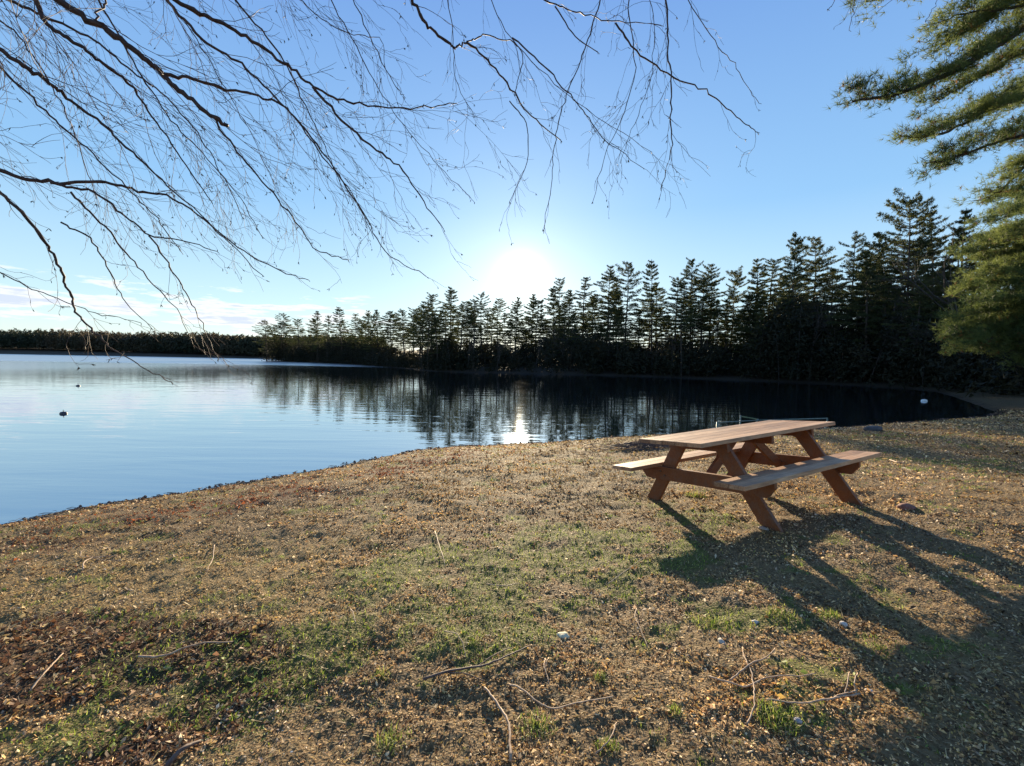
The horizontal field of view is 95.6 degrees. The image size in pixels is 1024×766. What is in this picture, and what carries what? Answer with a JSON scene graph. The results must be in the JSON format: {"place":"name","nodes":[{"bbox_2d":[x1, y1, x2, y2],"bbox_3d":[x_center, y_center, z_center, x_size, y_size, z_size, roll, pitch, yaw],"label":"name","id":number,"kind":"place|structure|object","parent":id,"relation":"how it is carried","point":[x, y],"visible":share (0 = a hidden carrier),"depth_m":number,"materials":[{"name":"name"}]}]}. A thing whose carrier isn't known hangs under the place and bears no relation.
{"place":"outdoors","nodes":[
{"label":"outdoors","id":0,"kind":"place"},
{"bbox_2d":[0,354,994,523],"bbox_3d":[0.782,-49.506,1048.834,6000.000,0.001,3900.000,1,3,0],"label":"lake water","id":1,"kind":"structure","parent":0,"point":[126,428],"depth_m":16.71,"materials":[{"name":"blue liquid"}]},
{"bbox_2d":[716,415,827,427],"bbox_3d":[8.061,1.674,14.045,4.408,1.374,0.586,0,3,-16],"label":"dock frame","id":2,"kind":"object","parent":1,"relation":"in","point":[756,420],"visible":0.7,"depth_m":13.94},
{"bbox_2d":[0,347,1023,765],"bbox_3d":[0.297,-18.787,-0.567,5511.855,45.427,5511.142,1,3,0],"label":"ground","id":3,"kind":"structure","parent":0,"point":[922,611],"depth_m":2.75,"materials":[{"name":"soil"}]},
{"bbox_2d":[164,739,200,765],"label":"fallen stick","id":4,"kind":"object","parent":3,"relation":"on","point":[177,753],"visible":1,"depth_m":1.69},
{"bbox_2d":[137,641,232,657],"bbox_3d":[-1.663,1.358,2.355,0.430,0.043,0.078,0,3,-16],"label":"fallen stick","id":5,"kind":"object","parent":3,"relation":"on","point":[150,656],"visible":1,"depth_m":2.33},
{"bbox_2d":[0,327,383,355],"bbox_3d":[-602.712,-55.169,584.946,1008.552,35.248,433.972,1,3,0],"label":"wood","id":6,"kind":"object","parent":3,"relation":"on","point":[146,342],"visible":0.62,"depth_m":490.90,"materials":[{"name":"plant"}]},
{"bbox_2d":[251,320,272,360],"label":"pine tree","id":7,"kind":"object","parent":3,"relation":"on","point":[263,327],"visible":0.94,"depth_m":179.91,"materials":[{"name":"green plant"}]},
{"bbox_2d":[265,313,294,350],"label":"pine tree","id":8,"kind":"object","parent":3,"relation":"on","point":[281,329],"visible":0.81,"depth_m":180.82,"materials":[{"name":"green plant"}]},
{"bbox_2d":[282,318,306,344],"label":"pine tree","id":9,"kind":"object","parent":3,"relation":"on","point":[298,325],"visible":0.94,"depth_m":170.00,"materials":[{"name":"green plant"}]},
{"bbox_2d":[302,311,328,361],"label":"pine tree","id":10,"kind":"object","parent":3,"relation":"on","point":[317,324],"visible":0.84,"depth_m":159.73,"materials":[{"name":"green plant"}]},
{"bbox_2d":[315,315,339,362],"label":"pine tree","id":11,"kind":"object","parent":3,"relation":"on","point":[328,329],"visible":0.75,"depth_m":151.64,"materials":[{"name":"green plant"}]},
{"bbox_2d":[329,307,349,351],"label":"pine tree","id":12,"kind":"object","parent":3,"relation":"on","point":[336,321],"visible":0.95,"depth_m":141.81,"materials":[{"name":"green plant"}]},
{"bbox_2d":[345,313,366,361],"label":"pine tree","id":13,"kind":"object","parent":3,"relation":"on","point":[355,315],"visible":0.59,"depth_m":135.21,"materials":[{"name":"green plant"}]},
{"bbox_2d":[355,310,374,346],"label":"pine tree","id":14,"kind":"object","parent":3,"relation":"on","point":[367,320],"visible":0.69,"depth_m":121.88,"materials":[{"name":"green plant"}]},
{"bbox_2d":[366,309,386,349],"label":"pine tree","id":15,"kind":"object","parent":3,"relation":"on","point":[376,319],"visible":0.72,"depth_m":116.38,"materials":[{"name":"green plant"}]},
{"bbox_2d":[375,310,401,365],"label":"pine tree","id":16,"kind":"object","parent":3,"relation":"on","point":[390,315],"visible":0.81,"depth_m":103.97,"materials":[{"name":"green plant"}]},
{"bbox_2d":[371,718,417,754],"bbox_3d":[-0.438,1.330,1.735,0.171,0.063,0.162,2,3,25],"label":"grass tuft","id":17,"kind":"object","parent":3,"relation":"on","point":[386,738],"visible":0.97,"depth_m":1.75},
{"bbox_2d":[385,308,410,358],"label":"pine tree","id":18,"kind":"object","parent":3,"relation":"on","point":[403,315],"visible":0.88,"depth_m":96.01,"materials":[{"name":"green plant"}]},
{"bbox_2d":[397,309,436,366],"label":"pine tree","id":19,"kind":"object","parent":3,"relation":"on","point":[415,334],"visible":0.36,"depth_m":86.65,"materials":[{"name":"green plant"}]},
{"bbox_2d":[404,301,434,368],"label":"pine tree","id":20,"kind":"object","parent":3,"relation":"on","point":[415,316],"visible":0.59,"depth_m":81.68,"materials":[{"name":"green plant"}]},
{"bbox_2d":[409,302,446,369],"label":"pine tree","id":21,"kind":"object","parent":3,"relation":"on","point":[430,306],"visible":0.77,"depth_m":77.14,"materials":[{"name":"green plant"}]},
{"bbox_2d":[416,292,443,355],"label":"pine tree","id":22,"kind":"object","parent":3,"relation":"on","point":[431,300],"visible":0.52,"depth_m":82.22,"materials":[{"name":"green plant"}]},
{"bbox_2d":[420,313,443,369],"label":"pine tree","id":23,"kind":"object","parent":3,"relation":"on","point":[436,333],"visible":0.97,"depth_m":74.88,"materials":[{"name":"green plant"}]},
{"bbox_2d":[434,287,464,348],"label":"pine tree","id":24,"kind":"object","parent":3,"relation":"on","point":[451,297],"visible":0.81,"depth_m":77.37,"materials":[{"name":"green plant"}]},
{"bbox_2d":[448,301,482,368],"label":"pine tree","id":25,"kind":"object","parent":3,"relation":"on","point":[460,313],"visible":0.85,"depth_m":74.06,"materials":[{"name":"green plant"}]},
{"bbox_2d":[0,0,936,385],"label":"leafless tree","id":26,"kind":"object","parent":3,"relation":"on","point":[96,24],"visible":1,"depth_m":3.72,"materials":[{"name":"brown plant"}]},
{"bbox_2d":[458,299,492,369],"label":"pine tree","id":27,"kind":"object","parent":3,"relation":"on","point":[474,307],"visible":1,"depth_m":71.54,"materials":[{"name":"green plant"}]},
{"bbox_2d":[423,645,529,681],"bbox_3d":[-0.126,1.318,2.135,0.534,0.045,0.167,0,3,-26],"label":"fallen stick","id":28,"kind":"object","parent":3,"relation":"on","point":[452,670],"visible":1,"depth_m":2.13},
{"bbox_2d":[466,291,503,366],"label":"pine tree","id":29,"kind":"object","parent":3,"relation":"on","point":[484,303],"visible":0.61,"depth_m":80.36,"materials":[{"name":"green plant"}]},
{"bbox_2d":[484,687,512,761],"bbox_3d":[-0.042,1.310,1.812,0.050,0.041,0.419,0,3,-16],"label":"fallen stick","id":30,"kind":"object","parent":3,"relation":"on","point":[507,721],"visible":1,"depth_m":1.78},
{"bbox_2d":[486,298,514,344],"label":"pine tree","id":31,"kind":"object","parent":3,"relation":"on","point":[499,306],"visible":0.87,"depth_m":84.48,"materials":[{"name":"green plant"}]},
{"bbox_2d":[2,413,1000,524],"bbox_3d":[6.186,1.364,12.715,30.683,0.105,3.057,-1,3,-29],"label":"shore debris","id":32,"kind":"object","parent":3,"relation":"on","point":[170,493],"visible":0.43,"depth_m":7.01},
{"bbox_2d":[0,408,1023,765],"bbox_3d":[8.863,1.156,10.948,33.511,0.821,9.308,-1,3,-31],"label":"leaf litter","id":33,"kind":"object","parent":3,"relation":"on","point":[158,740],"visible":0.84,"depth_m":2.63,"materials":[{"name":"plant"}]},
{"bbox_2d":[0,428,1023,765],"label":"dry straw","id":34,"kind":"object","parent":3,"relation":"on","point":[472,616],"visible":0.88,"depth_m":2.59,"materials":[{"name":"brown plant"}]},
{"bbox_2d":[502,319,521,350],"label":"pine tree","id":35,"kind":"object","parent":3,"relation":"on","point":[511,325],"visible":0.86,"depth_m":88.39,"materials":[{"name":"green plant"}]},
{"bbox_2d":[499,297,527,342],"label":"pine tree","id":36,"kind":"object","parent":3,"relation":"on","point":[519,303],"visible":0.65,"depth_m":102.27,"materials":[{"name":"green plant"}]},
{"bbox_2d":[518,294,541,346],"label":"pine tree","id":37,"kind":"object","parent":3,"relation":"on","point":[532,311],"visible":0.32,"depth_m":104.74,"materials":[{"name":"green plant"}]},
{"bbox_2d":[512,298,552,355],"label":"pine tree","id":38,"kind":"object","parent":3,"relation":"on","point":[538,302],"visible":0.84,"depth_m":90.59,"materials":[{"name":"green plant"}]},
{"bbox_2d":[513,706,557,740],"bbox_3d":[0.086,1.300,1.795,0.186,0.050,0.170,0,3,-25],"label":"grass tuft","id":39,"kind":"object","parent":3,"relation":"on","point":[534,723],"visible":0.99,"depth_m":1.79,"materials":[{"name":"plant"}]},
{"bbox_2d":[544,286,560,340],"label":"pine tree","id":40,"kind":"object","parent":3,"relation":"on","point":[553,294],"visible":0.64,"depth_m":98.33,"materials":[{"name":"green plant"}]},
{"bbox_2d":[544,277,575,331],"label":"pine tree","id":41,"kind":"object","parent":3,"relation":"on","point":[559,292],"visible":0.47,"depth_m":101.50,"materials":[{"name":"green plant"}]},
{"bbox_2d":[509,683,612,708],"bbox_3d":[0.189,1.310,1.923,0.445,0.034,0.115,2,3,13],"label":"fallen stick","id":42,"kind":"object","parent":3,"relation":"on","point":[520,688],"visible":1,"depth_m":1.90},
{"bbox_2d":[552,289,578,353],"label":"pine tree","id":43,"kind":"object","parent":3,"relation":"on","point":[568,299],"visible":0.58,"depth_m":88.55,"materials":[{"name":"green plant"}]},
{"bbox_2d":[565,311,582,369],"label":"pine tree","id":44,"kind":"object","parent":3,"relation":"on","point":[573,320],"visible":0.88,"depth_m":72.21,"materials":[{"name":"green plant"}]},
{"bbox_2d":[570,277,599,335],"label":"pine tree","id":45,"kind":"object","parent":3,"relation":"on","point":[584,295],"visible":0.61,"depth_m":91.94,"materials":[{"name":"green plant"}]},
{"bbox_2d":[576,295,602,340],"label":"pine tree","id":46,"kind":"object","parent":3,"relation":"on","point":[591,304],"visible":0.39,"depth_m":92.84,"materials":[{"name":"green plant"}]},
{"bbox_2d":[579,264,624,340],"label":"pine tree","id":47,"kind":"object","parent":3,"relation":"on","point":[606,278],"visible":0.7,"depth_m":77.61,"materials":[{"name":"green plant"}]},
{"bbox_2d":[590,735,624,756],"bbox_3d":[0.343,1.304,1.689,0.103,0.042,0.104,0,3,-23],"label":"grass tuft","id":48,"kind":"object","parent":3,"relation":"on","point":[605,740],"visible":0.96,"depth_m":1.69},
{"bbox_2d":[585,289,631,351],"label":"pine tree","id":49,"kind":"object","parent":3,"relation":"on","point":[593,326],"visible":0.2,"depth_m":83.57,"materials":[{"name":"green plant"}]},
{"bbox_2d":[600,300,621,370],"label":"pine tree","id":50,"kind":"object","parent":3,"relation":"on","point":[610,320],"visible":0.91,"depth_m":70.57,"materials":[{"name":"green plant"}]},
{"bbox_2d":[606,315,632,349],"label":"pine tree","id":51,"kind":"object","parent":3,"relation":"on","point":[625,328],"visible":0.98,"depth_m":68.62,"materials":[{"name":"green plant"}]},
{"bbox_2d":[608,260,643,344],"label":"pine tree","id":52,"kind":"object","parent":3,"relation":"on","point":[629,281],"visible":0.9,"depth_m":73.96,"materials":[{"name":"green plant"}]},
{"bbox_2d":[585,440,670,451],"bbox_3d":[2.575,1.193,8.779,2.178,0.194,1.515,0,3,-23],"label":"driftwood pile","id":53,"kind":"object","parent":3,"relation":"on","point":[638,444],"visible":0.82,"depth_m":8.77,"materials":[{"name":"wood"}]},
{"bbox_2d":[624,324,644,348],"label":"pine tree","id":54,"kind":"object","parent":3,"relation":"on","point":[635,332],"visible":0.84,"depth_m":72.76,"materials":[{"name":"green plant"}]},
{"bbox_2d":[626,311,649,352],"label":"pine tree","id":55,"kind":"object","parent":3,"relation":"on","point":[635,329],"visible":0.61,"depth_m":73.02,"materials":[{"name":"green plant"}]},
{"bbox_2d":[260,284,1023,396],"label":"brush","id":56,"kind":"object","parent":3,"relation":"on","point":[959,369],"depth_m":54.59,"materials":[{"name":"plant"}]},
{"bbox_2d":[625,299,663,353],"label":"pine tree","id":57,"kind":"object","parent":3,"relation":"on","point":[643,304],"visible":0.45,"depth_m":75.25,"materials":[{"name":"green plant"}]},
{"bbox_2d":[633,259,662,369],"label":"pine tree","id":58,"kind":"object","parent":3,"relation":"on","point":[651,290],"visible":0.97,"depth_m":71.05,"materials":[{"name":"green plant"}]},
{"bbox_2d":[637,282,674,345],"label":"pine tree","id":59,"kind":"object","parent":3,"relation":"on","point":[660,296],"visible":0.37,"depth_m":78.49,"materials":[{"name":"green plant"}]},
{"bbox_2d":[658,275,691,356],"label":"pine tree","id":60,"kind":"object","parent":3,"relation":"on","point":[665,303],"visible":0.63,"depth_m":69.23,"materials":[{"name":"green plant"}]},
{"bbox_2d":[664,297,703,373],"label":"pine tree","id":61,"kind":"object","parent":3,"relation":"on","point":[677,312],"visible":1,"depth_m":61.04,"materials":[{"name":"green plant"}]},
{"bbox_2d":[658,257,719,353],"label":"pine tree","id":62,"kind":"object","parent":3,"relation":"on","point":[686,273],"visible":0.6,"depth_m":67.92,"materials":[{"name":"green plant"}]},
{"bbox_2d":[658,273,725,346],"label":"pine tree","id":63,"kind":"object","parent":3,"relation":"on","point":[703,282],"visible":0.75,"depth_m":66.07,"materials":[{"name":"green plant"}]},
{"bbox_2d":[695,295,721,343],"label":"pine tree","id":64,"kind":"object","parent":3,"relation":"on","point":[711,307],"visible":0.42,"depth_m":67.01,"materials":[{"name":"green plant"}]},
{"bbox_2d":[693,264,725,346],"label":"pine tree","id":65,"kind":"object","parent":3,"relation":"on","point":[713,275],"visible":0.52,"depth_m":68.67,"materials":[{"name":"green plant"}]},
{"bbox_2d":[692,613,736,633],"bbox_3d":[1.099,1.296,2.515,0.235,0.051,0.235,1,3,0],"label":"grass tuft","id":66,"kind":"object","parent":3,"relation":"on","point":[712,623],"visible":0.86,"depth_m":2.53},
{"bbox_2d":[704,305,729,349],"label":"pine tree","id":67,"kind":"object","parent":3,"relation":"on","point":[719,328],"visible":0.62,"depth_m":65.34,"materials":[{"name":"green plant"}]},
{"bbox_2d":[713,298,735,356],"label":"pine tree","id":68,"kind":"object","parent":3,"relation":"on","point":[726,321],"visible":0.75,"depth_m":64.94,"materials":[{"name":"green plant"}]},
{"bbox_2d":[715,265,751,353],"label":"pine tree","id":69,"kind":"object","parent":3,"relation":"on","point":[732,295],"visible":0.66,"depth_m":65.49,"materials":[{"name":"green plant"}]},
{"bbox_2d":[612,420,881,532],"bbox_3d":[2.469,0.907,4.931,2.287,0.820,1.614,-3,-1,-29],"label":"picnic table","id":70,"kind":"object","parent":3,"relation":"on","point":[728,451],"visible":0.98,"depth_m":4.69,"materials":[{"name":"brown wood"}]},
{"bbox_2d":[730,279,771,357],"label":"pine tree","id":71,"kind":"object","parent":3,"relation":"on","point":[753,294],"visible":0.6,"depth_m":59.37,"materials":[{"name":"green plant"}]},
{"bbox_2d":[731,292,776,367],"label":"pine tree","id":72,"kind":"object","parent":3,"relation":"on","point":[754,304],"visible":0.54,"depth_m":59.53,"materials":[{"name":"green plant"}]},
{"bbox_2d":[748,311,767,376],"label":"pine tree","id":73,"kind":"object","parent":3,"relation":"on","point":[761,319],"visible":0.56,"depth_m":55.70,"materials":[{"name":"green plant"}]},
{"bbox_2d":[737,292,782,373],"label":"pine tree","id":74,"kind":"object","parent":3,"relation":"on","point":[771,298],"visible":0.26,"depth_m":59.43,"materials":[{"name":"green plant"}]},
{"bbox_2d":[736,258,785,327],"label":"pine tree","id":75,"kind":"object","parent":3,"relation":"on","point":[754,269],"visible":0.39,"depth_m":62.51,"materials":[{"name":"green plant"}]},
{"bbox_2d":[709,673,814,687],"bbox_3d":[1.106,1.293,2.017,0.459,0.044,0.101,1,3,0],"label":"fallen stick","id":76,"kind":"object","parent":3,"relation":"on","point":[712,677],"visible":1,"depth_m":2.02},
{"bbox_2d":[746,257,791,315],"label":"pine tree","id":77,"kind":"object","parent":3,"relation":"on","point":[775,268],"visible":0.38,"depth_m":65.57,"materials":[{"name":"green plant"}]},
{"bbox_2d":[750,694,805,737],"bbox_3d":[1.028,1.278,1.804,0.198,0.058,0.210,2,3,29],"label":"grass tuft","id":78,"kind":"object","parent":3,"relation":"on","point":[780,718],"visible":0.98,"depth_m":1.80,"materials":[{"name":"plant"}]},
{"bbox_2d":[762,605,798,623],"bbox_3d":[1.514,1.287,2.631,0.202,0.060,0.206,-2,4,-44],"label":"grass tuft","id":79,"kind":"object","parent":3,"relation":"on","point":[781,612],"visible":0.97,"depth_m":2.63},
{"bbox_2d":[773,232,819,323],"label":"pine tree","id":80,"kind":"object","parent":3,"relation":"on","point":[795,252],"visible":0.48,"depth_m":59.66,"materials":[{"name":"green plant"}]},
{"bbox_2d":[774,267,828,377],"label":"pine tree","id":81,"kind":"object","parent":3,"relation":"on","point":[792,273],"visible":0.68,"depth_m":53.20,"materials":[{"name":"green plant"}]},
{"bbox_2d":[787,236,837,303],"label":"pine tree","id":82,"kind":"object","parent":3,"relation":"on","point":[818,249],"visible":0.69,"depth_m":60.75,"materials":[{"name":"green plant"}]},
{"bbox_2d":[767,672,860,703],"bbox_3d":[1.303,1.280,1.927,0.536,0.032,0.116,0,3,-21],"label":"fallen stick","id":83,"kind":"object","parent":3,"relation":"on","point":[838,696],"visible":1,"depth_m":1.90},
{"bbox_2d":[802,300,829,355],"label":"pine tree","id":84,"kind":"object","parent":3,"relation":"on","point":[816,303],"visible":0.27,"depth_m":55.66,"materials":[{"name":"green plant"}]},
{"bbox_2d":[801,294,842,380],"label":"leafless tree","id":85,"kind":"object","parent":3,"relation":"on","point":[817,326],"visible":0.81,"depth_m":50.93,"materials":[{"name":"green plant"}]},
{"bbox_2d":[791,257,856,307],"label":"pine tree","id":86,"kind":"object","parent":3,"relation":"on","point":[817,277],"visible":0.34,"depth_m":61.01,"materials":[{"name":"green plant"}]},
{"bbox_2d":[817,606,840,619],"bbox_3d":[1.782,1.280,2.611,0.146,0.066,0.155,-1,4,-38],"label":"grass tuft","id":87,"kind":"object","parent":3,"relation":"on","point":[837,615],"visible":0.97,"depth_m":2.60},
{"bbox_2d":[841,297,869,336],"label":"pine tree","id":88,"kind":"object","parent":3,"relation":"on","point":[859,302],"visible":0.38,"depth_m":53.75,"materials":[{"name":"green plant"}]},
{"bbox_2d":[824,250,889,379],"bbox_3d":[36.220,-6.822,48.692,6.008,14.186,5.854,3,2,39],"label":"pine tree","id":89,"kind":"object","parent":3,"relation":"on","point":[865,256],"visible":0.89,"depth_m":48.05,"materials":[{"name":"green plant"}]},
{"bbox_2d":[815,230,900,338],"bbox_3d":[41.011,-9.059,55.250,8.256,17.865,6.823,1,3,7],"label":"pine tree","id":90,"kind":"object","parent":3,"relation":"on","point":[857,258],"visible":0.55,"depth_m":55.71,"materials":[{"name":"green plant"}]},
{"bbox_2d":[817,269,915,355],"bbox_3d":[37.928,-6.446,50.531,8.792,12.404,5.246,4,4,10],"label":"leafless tree","id":91,"kind":"object","parent":3,"relation":"on","point":[893,309],"visible":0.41,"depth_m":48.94,"materials":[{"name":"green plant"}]},
{"bbox_2d":[837,234,906,356],"bbox_3d":[43.959,-9.349,56.899,6.902,18.312,6.144,3,3,31],"label":"pine tree","id":92,"kind":"object","parent":3,"relation":"on","point":[881,252],"visible":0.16,"depth_m":56.25,"materials":[{"name":"green plant"}]},
{"bbox_2d":[842,256,903,371],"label":"pine tree","id":93,"kind":"object","parent":3,"relation":"on","point":[875,262],"visible":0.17,"depth_m":53.94,"materials":[{"name":"green plant"}]},
{"bbox_2d":[852,632,918,659],"bbox_3d":[1.805,1.265,2.229,0.270,0.046,0.265,1,3,0],"label":"grass tuft","id":94,"kind":"object","parent":3,"relation":"on","point":[877,645],"visible":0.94,"depth_m":2.25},
{"bbox_2d":[845,236,942,332],"bbox_3d":[49.309,-9.811,60.185,11.805,18.606,12.480,6,6,23],"label":"pine tree","id":95,"kind":"object","parent":3,"relation":"on","point":[905,250],"visible":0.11,"depth_m":59.10,"materials":[{"name":"green plant"}]},
{"bbox_2d":[843,187,970,323],"bbox_3d":[42.593,-10.651,51.088,9.729,21.856,10.286,-1,2,-19],"label":"pine tree","id":96,"kind":"object","parent":3,"relation":"on","point":[910,216],"visible":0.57,"depth_m":51.03,"materials":[{"name":"green plant"}]},
{"bbox_2d":[896,285,942,385],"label":"pine tree","id":97,"kind":"object","parent":3,"relation":"on","point":[919,305],"visible":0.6,"depth_m":41.30,"materials":[{"name":"green plant"}]},
{"bbox_2d":[881,275,959,359],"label":"pine tree","id":98,"kind":"object","parent":3,"relation":"on","point":[937,286],"visible":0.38,"depth_m":42.04,"materials":[{"name":"green plant"}]},
{"bbox_2d":[823,0,1023,244],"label":"pine tree","id":99,"kind":"object","parent":3,"relation":"on","point":[1010,97],"visible":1,"depth_m":9.03,"materials":[{"name":"green plant"}]},
{"bbox_2d":[889,212,961,297],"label":"pine tree","id":100,"kind":"object","parent":3,"relation":"on","point":[930,226],"visible":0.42,"depth_m":51.30,"materials":[{"name":"green plant"}]},
{"bbox_2d":[894,289,969,328],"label":"pine tree","id":101,"kind":"object","parent":3,"relation":"on","point":[929,310],"visible":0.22,"depth_m":42.67,"materials":[{"name":"green plant"}]},
{"bbox_2d":[862,215,1012,317],"bbox_3d":[34.541,-6.362,37.860,9.070,14.298,15.202,1,4,25],"label":"leafless tree","id":102,"kind":"object","parent":3,"relation":"on","point":[947,298],"visible":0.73,"depth_m":40.29,"materials":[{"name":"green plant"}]},
{"bbox_2d":[935,272,974,339],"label":"pine tree","id":103,"kind":"object","parent":3,"relation":"on","point":[953,283],"visible":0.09,"depth_m":41.92,"materials":[{"name":"green plant"}]},
{"bbox_2d":[933,208,991,335],"bbox_3d":[44.238,-8.393,45.708,5.784,17.650,7.029,1,3,2],"label":"pine tree","id":104,"kind":"object","parent":3,"relation":"on","point":[964,221],"visible":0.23,"depth_m":45.54,"materials":[{"name":"green plant"}]},
{"bbox_2d":[932,227,1002,325],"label":"pine tree","id":105,"kind":"object","parent":3,"relation":"on","point":[957,266],"visible":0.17,"depth_m":45.94,"materials":[{"name":"green plant"}]},
{"bbox_2d":[929,179,1023,370],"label":"pine tree","id":106,"kind":"object","parent":3,"relation":"on","point":[984,323],"visible":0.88,"depth_m":21.47,"materials":[{"name":"green plant"}]},
{"bbox_2d":[0,0,1023,350],"label":"sky","id":107,"kind":"structure","parent":0,"point":[823,173],"materials":[{"name":"blue"}]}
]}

